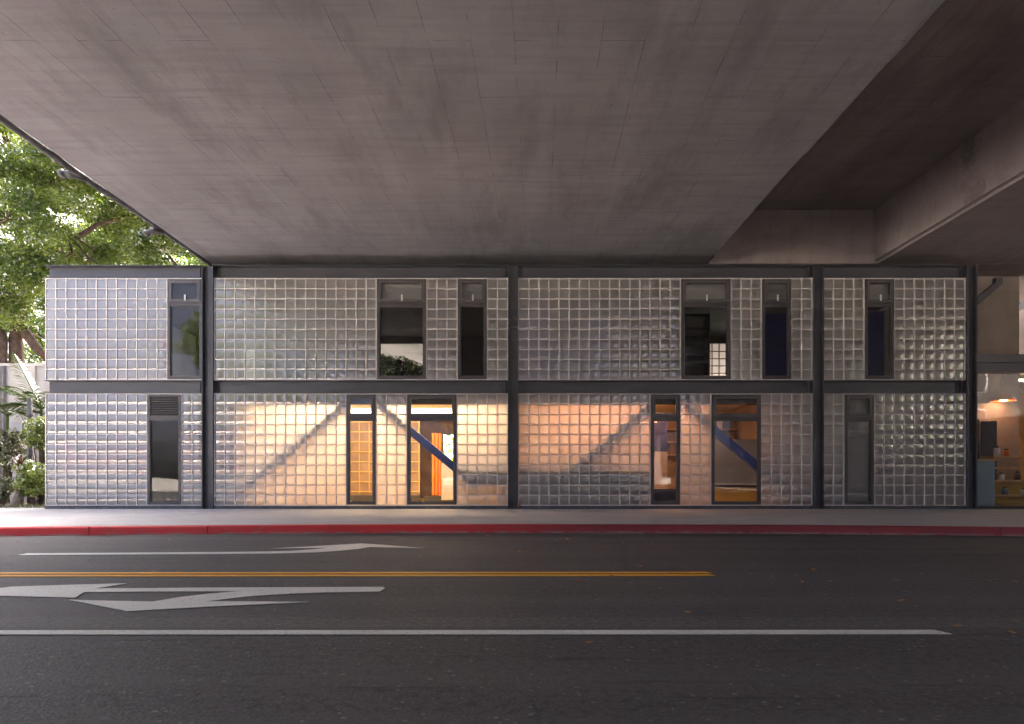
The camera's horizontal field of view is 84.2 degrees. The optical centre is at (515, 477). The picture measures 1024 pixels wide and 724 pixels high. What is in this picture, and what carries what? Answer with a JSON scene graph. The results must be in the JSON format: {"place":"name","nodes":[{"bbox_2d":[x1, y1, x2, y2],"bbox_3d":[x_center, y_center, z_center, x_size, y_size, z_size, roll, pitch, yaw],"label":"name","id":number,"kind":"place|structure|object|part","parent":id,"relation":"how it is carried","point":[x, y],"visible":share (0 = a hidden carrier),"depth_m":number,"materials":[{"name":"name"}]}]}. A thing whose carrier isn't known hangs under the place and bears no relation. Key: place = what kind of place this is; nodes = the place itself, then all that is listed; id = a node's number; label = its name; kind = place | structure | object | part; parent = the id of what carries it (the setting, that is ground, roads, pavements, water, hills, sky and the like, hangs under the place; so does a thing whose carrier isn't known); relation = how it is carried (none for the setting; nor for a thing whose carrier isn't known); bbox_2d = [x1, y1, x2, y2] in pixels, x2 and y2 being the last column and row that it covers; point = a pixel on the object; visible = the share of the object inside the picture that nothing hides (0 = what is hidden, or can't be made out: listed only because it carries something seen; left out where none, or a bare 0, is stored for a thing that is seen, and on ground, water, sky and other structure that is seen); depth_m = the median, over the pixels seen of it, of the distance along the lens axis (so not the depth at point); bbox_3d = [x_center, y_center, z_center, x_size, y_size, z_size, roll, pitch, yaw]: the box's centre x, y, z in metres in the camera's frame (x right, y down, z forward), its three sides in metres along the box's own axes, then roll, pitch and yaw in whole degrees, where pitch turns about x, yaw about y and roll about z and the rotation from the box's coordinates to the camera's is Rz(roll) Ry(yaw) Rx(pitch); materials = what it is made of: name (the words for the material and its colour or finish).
{"place":"outdoors","nodes":[
{"label":"outdoors","id":0,"kind":"place"},
{"bbox_2d":[0,137,452,458],"label":"sky","id":1,"kind":"structure","parent":0,"point":[447,438],"materials":[{"name":"white"}]},
{"bbox_2d":[0,534,1023,723],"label":"road","id":2,"kind":"structure","parent":0,"point":[383,629],"depth_m":4.16,"materials":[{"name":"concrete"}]},
{"bbox_2d":[0,524,1023,535],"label":"kerb","id":3,"kind":"structure","parent":2,"relation":"on","point":[512,528],"depth_m":11.18,"materials":[{"name":"red paint"}]},
{"bbox_2d":[0,533,1023,537],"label":"gutter","id":4,"kind":"object","parent":2,"relation":"on","point":[519,533],"visible":1,"depth_m":11.04,"materials":[{"name":"concrete"}]},
{"bbox_2d":[0,508,1023,526],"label":"pavement","id":5,"kind":"structure","parent":0,"point":[22,517],"depth_m":13.70,"materials":[{"name":"concrete"}]},
{"bbox_2d":[44,265,1002,508],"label":"glass block building","id":6,"kind":"structure","parent":5,"relation":"on","point":[212,387],"depth_m":17.00,"materials":[{"name":"glass"}]},
{"bbox_2d":[147,394,180,504],"bbox_3d":[-10.538,-0.832,17.036,1.024,3.300,0.128,0,0,0],"label":"window","id":7,"kind":"structure","parent":6,"relation":"in","point":[159,407],"depth_m":16.98,"materials":[{"name":"paint"}]},
{"bbox_2d":[167,279,201,378],"bbox_3d":[-9.921,-4.443,17.017,1.047,2.997,0.165,0,0,0],"label":"window","id":8,"kind":"structure","parent":6,"relation":"in","point":[171,302],"depth_m":16.97,"materials":[{"name":"paint"}]},
{"bbox_2d":[346,394,375,504],"bbox_3d":[-4.643,-0.832,17.027,0.876,3.300,0.145,0,0,0],"label":"window","id":9,"kind":"structure","parent":6,"relation":"in","point":[350,417],"depth_m":16.97,"materials":[{"name":"paint"}]},
{"bbox_2d":[309,421,419,500],"bbox_3d":[-5.860,-0.635,21.950,4.280,3.094,0.140,0,0,0],"label":"grid screen","id":10,"kind":"object","parent":6,"relation":"on","point":[361,460],"visible":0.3,"depth_m":21.95,"materials":[{"name":"orange wood"}]},
{"bbox_2d":[351,410,451,412],"bbox_3d":[-4.400,-2.417,20.700,5.600,0.110,0.200,0,0,0],"label":"ceiling lamp","id":11,"kind":"object","parent":6,"relation":"attached to","point":[413,411],"depth_m":20.68,"materials":[{"name":"beige plastic"}]},
{"bbox_2d":[377,279,425,378],"bbox_3d":[-3.431,-4.443,17.026,1.482,2.997,0.183,0,0,0],"label":"window","id":12,"kind":"structure","parent":6,"relation":"in","point":[390,292],"depth_m":16.98,"materials":[{"name":"paint"}]},
{"bbox_2d":[423,496,440,500],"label":"plinth","id":13,"kind":"structure","parent":6,"relation":"on","point":[431,498],"depth_m":20.80,"materials":[{"name":"beige wood"}]},
{"bbox_2d":[432,433,434,494],"bbox_3d":[-3.059,-0.482,21.000,0.110,2.300,0.105,0,0,0],"label":"orange banner","id":14,"kind":"object","parent":13,"relation":"on","point":[433,467],"visible":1,"depth_m":20.95,"materials":[{"name":"fabric"}]},
{"bbox_2d":[435,433,437,494],"bbox_3d":[-2.935,-0.482,21.000,0.110,2.300,0.105,0,0,0],"label":"orange banner","id":15,"kind":"object","parent":13,"relation":"on","point":[436,467],"visible":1,"depth_m":20.96,"materials":[{"name":"fabric"}]},
{"bbox_2d":[439,433,441,494],"bbox_3d":[-2.812,-0.482,21.000,0.110,2.300,0.105,0,0,0],"label":"orange banner","id":16,"kind":"object","parent":13,"relation":"on","point":[440,443],"visible":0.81,"depth_m":20.95,"materials":[{"name":"fabric"}]},
{"bbox_2d":[407,394,456,504],"bbox_3d":[-2.522,-0.832,17.027,1.482,3.300,0.145,0,0,0],"label":"window","id":17,"kind":"structure","parent":6,"relation":"in","point":[410,417],"depth_m":16.97,"materials":[{"name":"paint"}]},
{"bbox_2d":[441,463,460,500],"bbox_3d":[-2.330,0.205,20.465,0.660,1.414,0.570,0,0,0],"label":"grey cabinet","id":18,"kind":"object","parent":6,"relation":"on","point":[446,483],"visible":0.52,"depth_m":20.18,"materials":[{"name":"beige wood"}]},
{"bbox_3d":[-2.330,-0.172,20.189,0.620,0.620,0.018,0,0,0],"label":"door","id":19,"kind":"part","parent":18,"relation":"part of","materials":[{"name":"beige wood"}]},
{"bbox_3d":[-2.330,0.488,20.189,0.620,0.620,0.018,0,0,0],"label":"door","id":20,"kind":"part","parent":18,"relation":"part of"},
{"bbox_2d":[458,279,486,378],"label":"window","id":21,"kind":"structure","parent":6,"relation":"in","point":[471,292],"depth_m":16.97,"materials":[{"name":"paint"}]},
{"bbox_2d":[462,484,506,484],"bbox_3d":[-0.965,0.295,17.340,1.430,1.234,0.440,0,0,0],"label":"stone counter","id":22,"kind":"object","parent":6,"relation":"on","point":[488,484],"visible":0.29,"depth_m":17.14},
{"bbox_2d":[519,484,647,484],"bbox_3d":[2.040,0.295,17.295,3.920,1.234,0.350,0,0,0],"label":"dark counter","id":23,"kind":"object","parent":6,"relation":"on","point":[586,484],"visible":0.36,"depth_m":17.14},
{"bbox_2d":[648,413,666,488],"bbox_3d":[4.525,-0.610,18.715,0.950,3.044,0.050,0,0,0],"label":"painting","id":24,"kind":"object","parent":6,"relation":"on","point":[660,454],"visible":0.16,"depth_m":18.70,"materials":[{"name":"multicoloured paint"}]},
{"bbox_2d":[651,394,679,504],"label":"window","id":25,"kind":"structure","parent":6,"relation":"in","point":[654,417],"depth_m":16.97,"materials":[{"name":"paint"}]},
{"bbox_2d":[684,323,684,375],"bbox_3d":[5.170,-3.883,17.925,0.300,1.958,0.090,0,0,0],"label":"white door","id":26,"kind":"structure","parent":6,"relation":"attached to","point":[684,349],"depth_m":17.88,"materials":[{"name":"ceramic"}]},
{"bbox_2d":[684,313,709,375],"bbox_3d":[6.165,-4.243,19.550,0.890,2.678,0.500,0,0,0],"label":"storage rack","id":27,"kind":"object","parent":6,"relation":"on","point":[705,343],"visible":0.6,"depth_m":19.32,"materials":[{"name":"black metal"}]},
{"bbox_2d":[667,421,738,488],"bbox_3d":[6.340,-0.685,20.180,3.080,3.194,0.360,0,0,0],"label":"book shelf","id":28,"kind":"object","parent":6,"relation":"on","point":[728,428],"visible":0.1,"depth_m":20.30,"materials":[{"name":"brown wood"}]},
{"bbox_2d":[669,444,672,453],"bbox_3d":[5.521,-1.003,20.145,0.082,0.378,0.230,0,0,0],"label":"file box","id":29,"kind":"object","parent":28,"relation":"on","point":[670,448],"visible":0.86,"depth_m":20.06,"materials":[{"name":"cardboard"}]},
{"bbox_2d":[717,421,721,428],"bbox_3d":[7.242,-1.878,20.145,0.104,0.328,0.230,0,0,0],"label":"file box","id":30,"kind":"object","parent":28,"relation":"on","point":[719,424],"visible":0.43,"depth_m":20.03,"materials":[{"name":"beige cardboard"}]},
{"bbox_2d":[681,279,730,378],"bbox_3d":[5.692,-4.443,17.026,1.482,2.997,0.183,0,0,0],"label":"window","id":31,"kind":"structure","parent":6,"relation":"in","point":[694,292],"depth_m":16.98,"materials":[{"name":"paint"}]},
{"bbox_2d":[681,439,756,484],"bbox_3d":[6.590,-0.498,18.370,2.580,1.468,0.100,0,0,0],"label":"grey partition","id":32,"kind":"object","parent":6,"relation":"attached to","point":[731,468],"visible":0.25,"depth_m":18.34,"materials":[{"name":"white paint"}]},
{"bbox_2d":[715,485,756,500],"bbox_3d":[6.590,0.575,18.075,2.580,0.674,0.490,0,0,0],"label":"timber bench","id":33,"kind":"object","parent":6,"relation":"on","point":[735,492],"visible":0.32,"depth_m":17.85,"materials":[{"name":"brown wood"}]},
{"bbox_2d":[711,394,760,504],"bbox_3d":[6.601,-0.832,17.027,1.482,3.300,0.145,0,0,0],"label":"window","id":34,"kind":"structure","parent":6,"relation":"in","point":[714,417],"depth_m":16.97,"materials":[{"name":"paint"}]},
{"bbox_2d":[765,314,786,375],"bbox_3d":[8.300,-4.072,18.135,0.900,2.320,0.070,0,0,0],"label":"pin board","id":35,"kind":"object","parent":6,"relation":"on","point":[775,344],"visible":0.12,"depth_m":18.10,"materials":[{"name":"blue fabric"}]},
{"bbox_2d":[762,279,790,378],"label":"window","id":36,"kind":"structure","parent":6,"relation":"in","point":[775,292],"depth_m":16.97,"materials":[{"name":"paint"}]},
{"bbox_2d":[844,394,873,504],"bbox_3d":[10.287,-0.832,17.047,0.876,3.300,0.183,0,0,0],"label":"window","id":37,"kind":"structure","parent":6,"relation":"in","point":[858,409],"depth_m":17.11,"materials":[{"name":"glass"}]},
{"bbox_2d":[868,311,883,375],"bbox_3d":[11.175,-4.047,17.735,0.650,2.270,0.070,0,0,0],"label":"pin board","id":38,"kind":"object","parent":6,"relation":"on","point":[875,343],"visible":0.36,"depth_m":17.70,"materials":[{"name":"blue fabric"}]},
{"bbox_2d":[865,279,893,378],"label":"window","id":39,"kind":"structure","parent":6,"relation":"in","point":[878,292],"depth_m":16.98,"materials":[{"name":"paint"}]},
{"bbox_2d":[978,354,1023,508],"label":"glazed shop","id":40,"kind":"structure","parent":5,"relation":"on","point":[1000,363],"depth_m":17.00,"materials":[{"name":"paint"}]},
{"bbox_2d":[978,419,978,458],"bbox_3d":[14.675,-1.242,18.418,0.750,1.280,0.065,0,0,0],"label":"picture frame","id":41,"kind":"object","parent":40,"relation":"in","point":[978,438],"visible":0.18,"depth_m":18.40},
{"bbox_2d":[978,459,996,505],"bbox_3d":[14.270,0.177,17.550,0.780,1.478,0.540,0,0,0],"label":"pale blue cabinet","id":42,"kind":"object","parent":40,"relation":"on","point":[986,482],"visible":0.36,"depth_m":17.30,"materials":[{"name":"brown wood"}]},
{"bbox_2d":[980,421,996,503],"bbox_3d":[15.450,-0.460,18.525,0.500,2.745,0.070,0,0,0],"label":"notice board","id":43,"kind":"object","parent":40,"relation":"on","point":[988,436],"visible":0.29,"depth_m":18.50,"materials":[{"name":"black fabric"}]},
{"bbox_2d":[979,456,1023,505],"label":"display shelf","id":44,"kind":"object","parent":40,"relation":"on","point":[1014,488],"visible":0.41,"depth_m":17.94,"materials":[{"name":"brown wood"}]},
{"bbox_2d":[993,446,999,455],"bbox_3d":[14.950,-0.814,17.620,0.170,0.297,0.165,0,0,0],"label":"jar","id":45,"kind":"object","parent":44,"relation":"on","point":[996,450],"visible":0.96,"depth_m":17.57,"materials":[{"name":"white ceramic"}]},
{"bbox_2d":[998,473,1004,479],"bbox_3d":[15.100,-0.034,17.620,0.170,0.217,0.165,0,0,0],"label":"jar","id":46,"kind":"object","parent":44,"relation":"on","point":[1001,476],"visible":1,"depth_m":17.57,"materials":[{"name":"white ceramic"}]},
{"bbox_2d":[1001,487,1007,494],"bbox_3d":[15.200,0.416,17.620,0.170,0.237,0.165,0,0,0],"label":"jar","id":47,"kind":"object","parent":44,"relation":"on","point":[1004,490],"visible":1,"depth_m":17.57,"materials":[{"name":"grey ceramic"}]},
{"bbox_2d":[1003,449,1009,455],"bbox_3d":[15.250,-0.773,17.620,0.170,0.217,0.165,0,0,0],"label":"jar","id":48,"kind":"object","parent":44,"relation":"on","point":[1006,452],"visible":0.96,"depth_m":17.57,"materials":[{"name":"orange ceramic"}]},
{"bbox_2d":[1014,471,1020,479],"bbox_3d":[15.600,-0.053,17.620,0.170,0.257,0.165,0,0,0],"label":"jar","id":49,"kind":"object","parent":44,"relation":"on","point":[1017,475],"visible":1,"depth_m":17.57,"materials":[{"name":"brown ceramic"}]},
{"bbox_2d":[991,374,1015,401],"bbox_3d":[16.000,-2.977,18.600,0.660,0.950,0.660,0,0,0],"label":"pendant lamp","id":50,"kind":"object","parent":40,"relation":"hanging from","point":[1003,397],"visible":0.95,"depth_m":18.52,"materials":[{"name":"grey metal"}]},
{"bbox_2d":[654,489,675,500],"bbox_3d":[4.550,0.635,17.750,1.100,0.554,0.540,0,0,0],"label":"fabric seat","id":51,"kind":"object","parent":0,"point":[664,494],"visible":0.25,"depth_m":17.50,"materials":[{"name":"black fabric"}]},
{"label":"ground","id":52,"kind":"structure","parent":0,"visible":0},
{"bbox_2d":[0,499,44,507],"bbox_3d":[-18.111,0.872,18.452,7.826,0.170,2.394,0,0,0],"label":"grass","id":53,"kind":"structure","parent":52,"relation":"on","point":[21,505],"depth_m":17.86,"materials":[{"name":"green plant"}]},
{"bbox_2d":[0,460,12,476],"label":"spiky plant","id":54,"kind":"object","parent":53,"relation":"on","point":[6,463],"visible":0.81,"depth_m":18.97,"materials":[{"name":"green plant"}]},
{"bbox_2d":[0,475,19,505],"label":"shrub","id":55,"kind":"object","parent":53,"relation":"on","point":[6,486],"visible":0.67,"depth_m":18.48,"materials":[{"name":"green plant"}]},
{"bbox_2d":[0,427,33,503],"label":"pale shrub","id":56,"kind":"object","parent":53,"relation":"on","point":[10,446],"visible":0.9,"depth_m":20.04,"materials":[{"name":"green plant"}]},
{"bbox_2d":[10,491,24,506],"bbox_3d":[-16.113,0.760,18.298,0.350,0.624,0.405,0,0,0],"label":"grey rock","id":57,"kind":"object","parent":53,"relation":"on","point":[17,497],"visible":0.77,"depth_m":18.19,"materials":[{"name":"stone"}]},
{"bbox_2d":[3,454,34,475],"bbox_3d":[-16.470,0.071,18.753,1.085,1.752,1.198,0,0,-19],"label":"cordyline","id":58,"kind":"object","parent":53,"relation":"on","point":[19,459],"visible":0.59,"depth_m":18.86,"materials":[{"name":"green plant"}]},
{"bbox_2d":[0,398,44,475],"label":"palm tree","id":59,"kind":"object","parent":53,"relation":"on","point":[18,410],"visible":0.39,"depth_m":20.47,"materials":[{"name":"green plant"}]},
{"bbox_2d":[0,352,48,503],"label":"palm tree","id":60,"kind":"object","parent":53,"relation":"on","point":[40,406],"visible":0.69,"depth_m":19.89,"materials":[{"name":"green plant"}]},
{"bbox_2d":[0,363,48,498],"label":"garden wall","id":61,"kind":"structure","parent":53,"relation":"on","point":[36,370],"depth_m":24.50,"materials":[{"name":"paint"}]},
{"bbox_2d":[8,459,44,505],"bbox_3d":[-15.722,0.183,18.447,1.183,1.574,1.339,0,0,-28],"label":"leafy shrub","id":62,"kind":"object","parent":53,"relation":"on","point":[33,482],"visible":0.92,"depth_m":18.24,"materials":[{"name":"green plant"}]},
{"bbox_2d":[26,398,33,504],"bbox_3d":[-16.645,-0.888,19.400,0.210,3.669,0.210,0,0,0],"label":"metal post","id":63,"kind":"object","parent":53,"relation":"on","point":[30,414],"visible":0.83,"depth_m":19.34,"materials":[{"name":"metal"}]},
{"bbox_2d":[20,415,44,505],"bbox_3d":[-15.945,-0.570,18.850,1.151,3.047,0.941,0,0,25],"label":"leafy shrub","id":64,"kind":"object","parent":53,"relation":"on","point":[33,431],"visible":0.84,"depth_m":18.74,"materials":[{"name":"green plant"}]},
{"bbox_2d":[0,123,148,362],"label":"broadleaf tree","id":65,"kind":"object","parent":53,"relation":"on","point":[28,169],"visible":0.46,"depth_m":24.64,"materials":[{"name":"green plant"}]},
{"bbox_2d":[106,222,208,266],"bbox_3d":[-16.587,-9.823,33.967,16.113,21.567,10.671,0,0,0],"label":"broadleaf tree","id":66,"kind":"object","parent":53,"relation":"on","point":[154,249],"visible":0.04,"depth_m":31.29,"materials":[{"name":"green plant"}]},
{"bbox_2d":[2,222,204,362],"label":"broadleaf tree","id":67,"kind":"object","parent":52,"relation":"on","point":[37,329],"visible":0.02,"depth_m":41.04,"materials":[{"name":"green plant"}]},
{"bbox_2d":[26,360,452,460],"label":"wood","id":68,"kind":"object","parent":52,"relation":"on","point":[450,450],"depth_m":63.43,"materials":[{"name":"plant"}]},
{"bbox_2d":[381,353,422,375],"bbox_3d":[-5.980,-2.461,27.721,3.431,7.175,2.613,0,0,0],"label":"broadleaf tree","id":69,"kind":"object","parent":52,"relation":"on","point":[395,367],"visible":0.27,"depth_m":27.16,"materials":[{"name":"green plant"}]},
{"bbox_2d":[0,0,1023,503],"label":"viaduct","id":70,"kind":"object","parent":52,"relation":"on","point":[550,132],"visible":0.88,"depth_m":11.43,"materials":[{"name":"concrete"}]},
{"bbox_2d":[1019,309,1023,353],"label":"concrete wall","id":71,"kind":"structure","parent":52,"relation":"on","point":[1021,331],"depth_m":28.02,"materials":[{"name":"beige concrete"}]},
{"bbox_2d":[1019,301,1023,310],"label":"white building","id":72,"kind":"structure","parent":52,"relation":"on","point":[1021,305],"depth_m":30.00,"materials":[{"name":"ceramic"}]}
]}

